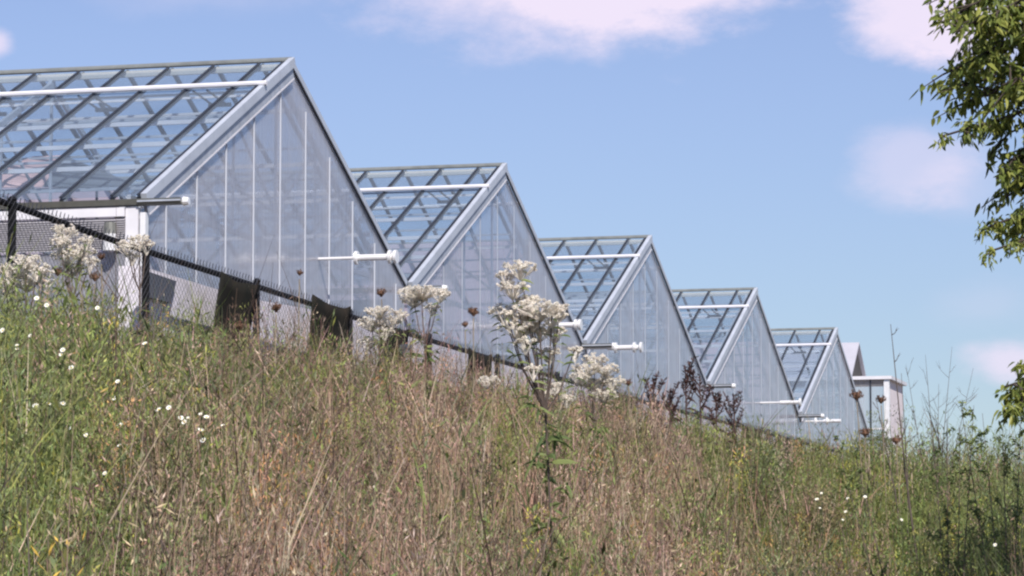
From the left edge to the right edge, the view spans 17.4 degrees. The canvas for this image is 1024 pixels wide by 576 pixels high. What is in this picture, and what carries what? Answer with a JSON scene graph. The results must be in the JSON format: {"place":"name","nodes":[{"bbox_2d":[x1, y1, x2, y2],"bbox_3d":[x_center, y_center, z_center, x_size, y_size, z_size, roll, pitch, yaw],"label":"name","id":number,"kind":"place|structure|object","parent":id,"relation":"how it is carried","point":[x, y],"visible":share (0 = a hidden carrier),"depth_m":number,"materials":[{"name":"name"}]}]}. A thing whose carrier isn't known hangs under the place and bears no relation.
{"place":"outdoors","nodes":[
{"label":"outdoors","id":0,"kind":"place"},
{"bbox_2d":[0,0,1023,478],"label":"sky","id":1,"kind":"structure","parent":0,"point":[779,148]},
{"bbox_3d":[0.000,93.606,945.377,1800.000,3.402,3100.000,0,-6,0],"label":"ground","id":2,"kind":"structure","parent":0,"visible":0},
{"bbox_2d":[0,328,5,463],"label":"white wildflower","id":3,"kind":"object","parent":2,"relation":"on","point":[2,329],"visible":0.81,"depth_m":12.64,"materials":[{"name":"green plant"}]},
{"bbox_2d":[0,254,59,382],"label":"white flowering weed","id":4,"kind":"object","parent":2,"relation":"on","point":[35,278],"visible":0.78,"depth_m":18.07,"materials":[{"name":"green plant"}]},
{"bbox_2d":[29,334,33,471],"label":"white wildflower","id":5,"kind":"object","parent":2,"relation":"on","point":[31,378],"visible":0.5,"depth_m":12.63,"materials":[{"name":"green plant"}]},
{"bbox_2d":[34,296,39,504],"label":"white wildflower","id":6,"kind":"object","parent":2,"relation":"on","point":[36,297],"visible":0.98,"depth_m":12.63,"materials":[{"name":"green plant"}]},
{"bbox_2d":[45,303,50,473],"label":"white wildflower","id":7,"kind":"object","parent":2,"relation":"on","point":[46,304],"visible":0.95,"depth_m":12.64,"materials":[{"name":"green plant"}]},
{"bbox_2d":[51,267,62,306],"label":"seed head","id":8,"kind":"object","parent":2,"relation":"on","point":[58,271],"visible":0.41,"depth_m":20.09},
{"bbox_2d":[59,352,64,470],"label":"white wildflower","id":9,"kind":"object","parent":2,"relation":"on","point":[61,353],"visible":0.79,"depth_m":12.62,"materials":[{"name":"green plant"}]},
{"bbox_2d":[60,401,66,487],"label":"white wildflower","id":10,"kind":"object","parent":2,"relation":"on","point":[63,403],"visible":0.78,"depth_m":12.61,"materials":[{"name":"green plant"}]},
{"bbox_2d":[61,348,66,513],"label":"white wildflower","id":11,"kind":"object","parent":2,"relation":"on","point":[62,349],"visible":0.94,"depth_m":12.63,"materials":[{"name":"green plant"}]},
{"bbox_2d":[69,365,75,502],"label":"white wildflower","id":12,"kind":"object","parent":2,"relation":"on","point":[70,367],"visible":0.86,"depth_m":12.62,"materials":[{"name":"green plant"}]},
{"bbox_2d":[49,223,102,350],"bbox_3d":[-2.551,0.403,19.546,0.393,1.586,0.362,0,-6,0],"label":"white flowering weed","id":13,"kind":"object","parent":2,"relation":"on","point":[62,239],"visible":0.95,"depth_m":19.58,"materials":[{"name":"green plant"}]},
{"bbox_2d":[83,433,88,491],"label":"white wildflower","id":14,"kind":"object","parent":2,"relation":"on","point":[86,450],"visible":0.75,"depth_m":12.60,"materials":[{"name":"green plant"}]},
{"bbox_2d":[89,270,100,344],"bbox_3d":[-2.508,0.564,20.040,0.078,1.347,0.070,2,-6,-20],"label":"seed head","id":15,"kind":"object","parent":2,"relation":"on","point":[94,275],"visible":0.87,"depth_m":20.09},
{"bbox_2d":[95,306,100,518],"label":"white wildflower","id":16,"kind":"object","parent":2,"relation":"on","point":[96,307],"visible":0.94,"depth_m":12.63,"materials":[{"name":"green plant"}]},
{"bbox_2d":[97,253,104,327],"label":"seed head","id":17,"kind":"object","parent":2,"relation":"on","point":[100,257],"visible":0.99,"depth_m":20.10},
{"bbox_2d":[112,396,117,500],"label":"white wildflower","id":18,"kind":"object","parent":2,"relation":"on","point":[113,399],"visible":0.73,"depth_m":12.61,"materials":[{"name":"green plant"}]},
{"bbox_2d":[115,379,121,513],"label":"white wildflower","id":19,"kind":"object","parent":2,"relation":"on","point":[116,381],"visible":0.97,"depth_m":12.01,"materials":[{"name":"green plant"}]},
{"bbox_2d":[113,234,154,356],"bbox_3d":[-2.318,0.479,20.507,0.269,1.640,0.158,5,-8,-42],"label":"white flowering weed","id":20,"kind":"object","parent":2,"relation":"on","point":[139,244],"visible":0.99,"depth_m":20.58,"materials":[{"name":"white plant"}]},
{"bbox_2d":[142,342,148,522],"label":"white wildflower","id":21,"kind":"object","parent":2,"relation":"on","point":[143,343],"visible":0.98,"depth_m":12.02,"materials":[{"name":"green plant"}]},
{"bbox_2d":[157,408,162,544],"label":"white wildflower","id":22,"kind":"object","parent":2,"relation":"on","point":[160,445],"visible":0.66,"depth_m":12.40,"materials":[{"name":"green plant"}]},
{"bbox_2d":[166,405,173,531],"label":"white wildflower","id":23,"kind":"object","parent":2,"relation":"on","point":[168,407],"visible":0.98,"depth_m":12.41,"materials":[{"name":"green plant"}]},
{"bbox_2d":[178,416,183,488],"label":"white wildflower","id":24,"kind":"object","parent":2,"relation":"on","point":[181,418],"visible":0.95,"depth_m":12.40,"materials":[{"name":"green plant"}]},
{"bbox_2d":[181,420,187,514],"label":"white wildflower","id":25,"kind":"object","parent":2,"relation":"on","point":[185,444],"visible":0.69,"depth_m":12.40,"materials":[{"name":"green plant"}]},
{"bbox_2d":[186,417,192,534],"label":"white wildflower","id":26,"kind":"object","parent":2,"relation":"on","point":[189,453],"visible":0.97,"depth_m":12.40,"materials":[{"name":"green plant"}]},
{"bbox_2d":[198,428,203,521],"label":"white wildflower","id":27,"kind":"object","parent":2,"relation":"on","point":[200,429],"visible":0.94,"depth_m":12.40,"materials":[{"name":"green plant"}]},
{"bbox_2d":[199,413,204,562],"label":"white wildflower","id":28,"kind":"object","parent":2,"relation":"on","point":[202,475],"visible":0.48,"depth_m":12.39,"materials":[{"name":"green plant"}]},
{"bbox_2d":[0,57,407,336],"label":"greenhouse","id":29,"kind":"object","parent":2,"relation":"on","point":[106,207],"visible":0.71,"depth_m":44.91,"materials":[{"name":"clear glass"}]},
{"bbox_2d":[2,155,133,187],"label":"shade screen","id":30,"kind":"object","parent":29,"relation":"attached to","point":[95,180],"visible":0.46,"depth_m":47.32,"materials":[{"name":"white fabric"}]},
{"bbox_2d":[318,250,398,264],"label":"flue pipe","id":31,"kind":"object","parent":29,"relation":"attached to","point":[390,256],"visible":1,"depth_m":46.47,"materials":[{"name":"white metal"}]},
{"bbox_2d":[200,437,207,575],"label":"white wildflower","id":32,"kind":"object","parent":2,"relation":"on","point":[204,470],"visible":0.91,"depth_m":12.40,"materials":[{"name":"green plant"}]},
{"bbox_2d":[204,415,210,530],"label":"white wildflower","id":33,"kind":"object","parent":2,"relation":"on","point":[206,416],"visible":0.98,"depth_m":12.40,"materials":[{"name":"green plant"}]},
{"bbox_2d":[221,424,226,537],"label":"white wildflower","id":34,"kind":"object","parent":2,"relation":"on","point":[224,473],"visible":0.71,"depth_m":12.39,"materials":[{"name":"green plant"}]},
{"bbox_2d":[235,321,245,397],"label":"seed head","id":35,"kind":"object","parent":2,"relation":"on","point":[240,324],"visible":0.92,"depth_m":20.06},
{"bbox_2d":[271,301,281,411],"bbox_3d":[-1.414,0.745,20.027,0.081,1.337,0.068,-4,-7,35],"label":"seed head","id":36,"kind":"object","parent":2,"relation":"on","point":[275,307],"visible":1,"depth_m":20.07},
{"bbox_2d":[297,269,303,364],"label":"seed head","id":37,"kind":"object","parent":2,"relation":"on","point":[300,272],"visible":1,"depth_m":25.11},
{"bbox_2d":[118,163,582,377],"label":"greenhouse","id":38,"kind":"object","parent":2,"relation":"on","point":[463,272],"visible":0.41,"depth_m":57.19,"materials":[{"name":"glass"}]},
{"bbox_2d":[540,319,582,329],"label":"flue pipe","id":39,"kind":"object","parent":38,"relation":"attached to","point":[576,324],"visible":0.57,"depth_m":57.12,"materials":[{"name":"white metal"}]},
{"bbox_2d":[377,288,385,394],"bbox_3d":[-0.978,0.754,25.050,0.077,1.520,0.084,0,-6,0],"label":"seed head","id":40,"kind":"object","parent":2,"relation":"on","point":[381,293],"visible":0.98,"depth_m":25.10},
{"bbox_2d":[355,305,413,407],"bbox_3d":[-0.932,0.800,24.565,0.459,1.340,0.374,0,-6,0],"label":"white flowering weed","id":41,"kind":"object","parent":2,"relation":"on","point":[368,325],"visible":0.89,"depth_m":24.60,"materials":[{"name":"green plant"}]},
{"bbox_2d":[393,284,450,427],"bbox_3d":[-0.644,0.745,24.064,0.419,1.567,0.397,0,-6,0],"label":"white flowering weed","id":42,"kind":"object","parent":2,"relation":"on","point":[420,296],"visible":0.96,"depth_m":24.09,"materials":[{"name":"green plant"}]},
{"bbox_2d":[167,235,706,413],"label":"greenhouse","id":43,"kind":"object","parent":2,"relation":"on","point":[596,330],"visible":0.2,"depth_m":66.91,"materials":[{"name":"glass"}]},
{"bbox_2d":[582,342,643,352],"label":"flue pipe","id":44,"kind":"object","parent":43,"relation":"attached to","point":[635,346],"visible":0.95,"depth_m":61.02,"materials":[{"name":"white metal"}]},
{"bbox_2d":[0,191,875,461],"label":"chain link fence","id":45,"kind":"object","parent":2,"relation":"on","point":[12,205],"visible":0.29,"depth_m":31.37,"materials":[{"name":"black metal"}]},
{"bbox_2d":[211,272,259,362],"bbox_3d":[-2.715,0.661,32.350,0.094,1.612,1.799,-2,-6,15],"label":"shade cloth","id":46,"kind":"object","parent":45,"relation":"hanging from","point":[244,295],"visible":0.26,"depth_m":32.54,"materials":[{"name":"black fabric"}]},
{"bbox_2d":[310,295,350,366],"bbox_3d":[-1.929,0.910,35.225,0.099,1.617,1.678,-2,-6,15],"label":"shade cloth","id":47,"kind":"object","parent":45,"relation":"hanging from","point":[323,309],"visible":0.3,"depth_m":35.45,"materials":[{"name":"black fabric"}]},
{"bbox_2d":[378,324,408,372],"bbox_3d":[-1.352,1.185,37.340,0.097,1.612,1.663,-1,-6,15],"label":"shade cloth","id":48,"kind":"object","parent":45,"relation":"hanging from","point":[406,332],"visible":0.05,"depth_m":37.67,"materials":[{"name":"black fabric"}]},
{"bbox_2d":[467,347,492,397],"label":"shade cloth","id":49,"kind":"object","parent":45,"relation":"hanging from","point":[478,357],"visible":0.14,"depth_m":40.98,"materials":[{"name":"black fabric"}]},
{"bbox_2d":[615,391,636,419],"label":"shade cloth","id":50,"kind":"object","parent":45,"relation":"hanging from","point":[627,401],"visible":0.02,"depth_m":48.59,"materials":[{"name":"grey fabric"}]},
{"bbox_2d":[742,425,759,439],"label":"shade cloth","id":51,"kind":"object","parent":45,"relation":"hanging from","point":[744,428],"visible":0.05,"depth_m":57.14,"materials":[{"name":"black fabric"}]},
{"bbox_2d":[776,433,802,454],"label":"shade cloth","id":52,"kind":"object","parent":45,"relation":"hanging from","point":[786,441],"visible":0.06,"depth_m":60.50,"materials":[{"name":"black fabric"}]},
{"bbox_2d":[461,321,467,395],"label":"seed head","id":53,"kind":"object","parent":2,"relation":"on","point":[464,324],"visible":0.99,"depth_m":25.08},
{"bbox_2d":[467,307,479,399],"bbox_3d":[-0.288,0.883,25.030,0.093,1.495,0.098,0,-6,0],"label":"seed head","id":54,"kind":"object","parent":2,"relation":"on","point":[473,312],"visible":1,"depth_m":25.08},
{"bbox_2d":[118,265,849,459],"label":"retaining wall","id":55,"kind":"structure","parent":2,"relation":"on","point":[203,294],"depth_m":32.80,"materials":[{"name":"concrete"}]},
{"bbox_2d":[0,207,1023,575],"bbox_3d":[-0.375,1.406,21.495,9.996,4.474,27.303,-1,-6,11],"label":"tangled weeds","id":56,"kind":"object","parent":2,"relation":"on","point":[532,497],"visible":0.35,"depth_m":17.35,"materials":[{"name":"green plant"}]},
{"bbox_2d":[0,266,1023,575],"bbox_3d":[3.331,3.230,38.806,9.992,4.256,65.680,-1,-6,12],"label":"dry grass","id":57,"kind":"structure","parent":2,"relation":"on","point":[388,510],"depth_m":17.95,"materials":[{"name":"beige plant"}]},
{"bbox_2d":[0,298,1023,575],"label":"dried weeds","id":58,"kind":"object","parent":2,"relation":"on","point":[386,502],"visible":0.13,"depth_m":17.42,"materials":[{"name":"beige plant"}]},
{"bbox_2d":[0,212,1023,575],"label":"dead stalks","id":59,"kind":"object","parent":2,"relation":"on","point":[532,564],"visible":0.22,"depth_m":16.91,"materials":[{"name":"brown plant"}]},
{"bbox_2d":[0,233,1023,575],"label":"green grass","id":60,"kind":"structure","parent":2,"relation":"on","point":[68,419],"depth_m":18.64,"materials":[{"name":"plant"}]},
{"bbox_2d":[477,375,575,471],"bbox_3d":[0.105,1.204,24.508,0.741,1.154,0.376,0,-6,0],"label":"white flowering weed","id":61,"kind":"object","parent":2,"relation":"on","point":[556,389],"visible":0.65,"depth_m":24.59,"materials":[{"name":"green plant"}]},
{"bbox_2d":[487,259,587,575],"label":"white flowering weed","id":62,"kind":"object","parent":2,"relation":"on","point":[530,316],"visible":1,"depth_m":16.98,"materials":[{"name":"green plant"}]},
{"bbox_2d":[567,352,625,488],"bbox_3d":[0.605,1.145,24.020,0.443,1.381,0.375,0,-6,0],"label":"white flowering weed","id":63,"kind":"object","parent":2,"relation":"on","point":[607,381],"visible":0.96,"depth_m":24.06,"materials":[{"name":"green plant"}]},
{"bbox_2d":[452,287,798,438],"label":"greenhouse","id":64,"kind":"object","parent":2,"relation":"on","point":[730,364],"visible":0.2,"depth_m":78.29,"materials":[{"name":"glass"}]},
{"bbox_2d":[756,398,801,405],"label":"flue pipe","id":65,"kind":"object","parent":64,"relation":"attached to","point":[799,401],"visible":0.98,"depth_m":77.57,"materials":[{"name":"white metal"}]},
{"bbox_2d":[625,379,635,483],"bbox_3d":[0.914,1.260,25.996,0.085,1.119,0.074,-4,-7,33],"label":"seed head","id":66,"kind":"object","parent":2,"relation":"on","point":[628,383],"visible":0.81,"depth_m":26.04},
{"bbox_2d":[640,370,667,459],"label":"dock stalk","id":67,"kind":"object","parent":2,"relation":"on","point":[654,385],"visible":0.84,"depth_m":29.05,"materials":[{"name":"brown plant"}]},
{"bbox_2d":[660,381,683,472],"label":"dock stalk","id":68,"kind":"object","parent":2,"relation":"on","point":[670,398],"visible":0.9,"depth_m":28.03,"materials":[{"name":"brown plant"}]},
{"bbox_2d":[463,327,891,452],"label":"greenhouse","id":69,"kind":"object","parent":2,"relation":"on","point":[808,394],"visible":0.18,"depth_m":88.05,"materials":[{"name":"glass"}]},
{"bbox_2d":[806,417,840,424],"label":"flue pipe","id":70,"kind":"object","parent":69,"relation":"attached to","point":[827,419],"visible":0.91,"depth_m":83.17,"materials":[{"name":"white metal"}]},
{"bbox_2d":[675,354,699,444],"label":"dock stalk","id":71,"kind":"object","parent":2,"relation":"on","point":[687,383],"visible":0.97,"depth_m":29.05,"materials":[{"name":"brown plant"}]},
{"bbox_2d":[686,367,712,442],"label":"dock stalk","id":72,"kind":"object","parent":2,"relation":"on","point":[699,390],"visible":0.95,"depth_m":29.05,"materials":[{"name":"brown plant"}]},
{"bbox_2d":[707,384,728,464],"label":"dock stalk","id":73,"kind":"object","parent":2,"relation":"on","point":[718,405],"visible":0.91,"depth_m":29.04,"materials":[{"name":"brown plant"}]},
{"bbox_2d":[723,390,745,459],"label":"dock stalk","id":74,"kind":"object","parent":2,"relation":"on","point":[736,399],"visible":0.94,"depth_m":29.03,"materials":[{"name":"brown plant"}]},
{"bbox_2d":[815,498,819,575],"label":"white wildflower","id":75,"kind":"object","parent":2,"relation":"on","point":[818,535],"visible":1,"depth_m":13.96,"materials":[{"name":"green plant"}]},
{"bbox_2d":[819,507,822,575],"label":"white wildflower","id":76,"kind":"object","parent":2,"relation":"on","point":[820,538],"visible":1,"depth_m":13.97,"materials":[{"name":"green plant"}]},
{"bbox_2d":[820,492,824,575],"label":"white wildflower","id":77,"kind":"object","parent":2,"relation":"on","point":[822,530],"visible":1,"depth_m":13.97,"materials":[{"name":"green plant"}]},
{"bbox_2d":[762,342,906,466],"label":"headhouse","id":78,"kind":"structure","parent":2,"relation":"on","point":[853,353],"depth_m":100.42,"materials":[{"name":"white metal"}]},
{"bbox_2d":[842,519,844,575],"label":"white wildflower","id":79,"kind":"object","parent":2,"relation":"on","point":[843,549],"visible":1,"depth_m":13.96,"materials":[{"name":"green plant"}]},
{"bbox_2d":[844,510,848,575],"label":"white wildflower","id":80,"kind":"object","parent":2,"relation":"on","point":[846,537],"visible":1,"depth_m":13.97,"materials":[{"name":"green plant"}]},
{"bbox_2d":[847,497,850,575],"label":"white wildflower","id":81,"kind":"object","parent":2,"relation":"on","point":[849,537],"visible":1,"depth_m":13.96,"materials":[{"name":"green plant"}]},
{"bbox_2d":[849,389,863,516],"bbox_3d":[2.782,1.551,26.983,0.111,1.477,0.111,3,-7,-30],"label":"seed head","id":82,"kind":"object","parent":2,"relation":"on","point":[857,395],"visible":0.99,"depth_m":27.02},
{"bbox_2d":[832,425,891,575],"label":"leafy shrub","id":83,"kind":"object","parent":2,"relation":"on","point":[858,485],"visible":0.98,"depth_m":21.96,"materials":[{"name":"green plant"}]},
{"bbox_2d":[859,427,870,511],"bbox_3d":[2.847,1.705,26.963,0.106,1.165,0.088,0,-6,0],"label":"seed head","id":84,"kind":"object","parent":2,"relation":"on","point":[865,432],"visible":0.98,"depth_m":27.00},
{"bbox_2d":[863,496,867,573],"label":"white wildflower","id":85,"kind":"object","parent":2,"relation":"on","point":[866,533],"visible":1,"depth_m":13.97,"materials":[{"name":"green plant"}]},
{"bbox_2d":[876,394,886,516],"bbox_3d":[2.980,1.600,26.971,0.094,1.495,0.072,0,-6,0],"label":"seed head","id":86,"kind":"object","parent":2,"relation":"on","point":[880,400],"visible":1,"depth_m":27.01},
{"bbox_2d":[891,435,900,516],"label":"seed head","id":87,"kind":"object","parent":2,"relation":"on","point":[896,440],"visible":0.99,"depth_m":26.99},
{"bbox_2d":[873,373,920,535],"bbox_3d":[2.984,1.515,25.953,0.373,1.714,0.187,0,-6,0],"label":"bare shrub","id":88,"kind":"object","parent":2,"relation":"on","point":[906,460],"visible":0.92,"depth_m":25.99,"materials":[{"name":"brown plant"}]},
{"bbox_2d":[900,518,903,575],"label":"white wildflower","id":89,"kind":"object","parent":2,"relation":"on","point":[901,519],"visible":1,"depth_m":13.96,"materials":[{"name":"green plant"}]},
{"bbox_2d":[890,324,918,575],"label":"bare sapling","id":90,"kind":"object","parent":2,"relation":"on","point":[904,468],"visible":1,"depth_m":23.99,"materials":[{"name":"brown plant"}]},
{"bbox_2d":[903,350,978,498],"bbox_3d":[3.873,1.431,30.048,0.590,1.807,0.461,-3,-7,31],"label":"bare shrub","id":91,"kind":"object","parent":2,"relation":"on","point":[914,415],"visible":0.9,"depth_m":30.03,"materials":[{"name":"plant"}]},
{"bbox_2d":[924,407,984,575],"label":"leafy shrub","id":92,"kind":"object","parent":2,"relation":"on","point":[947,521],"visible":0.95,"depth_m":21.96,"materials":[{"name":"green plant"}]},
{"bbox_2d":[909,0,1023,434],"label":"broadleaf tree","id":93,"kind":"object","parent":2,"relation":"on","point":[992,49],"visible":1,"depth_m":18.15,"materials":[{"name":"green plant"}]},
{"bbox_2d":[958,400,1023,575],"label":"leafy shrub","id":94,"kind":"object","parent":2,"relation":"on","point":[982,470],"visible":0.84,"depth_m":21.98,"materials":[{"name":"green plant"}]}
]}

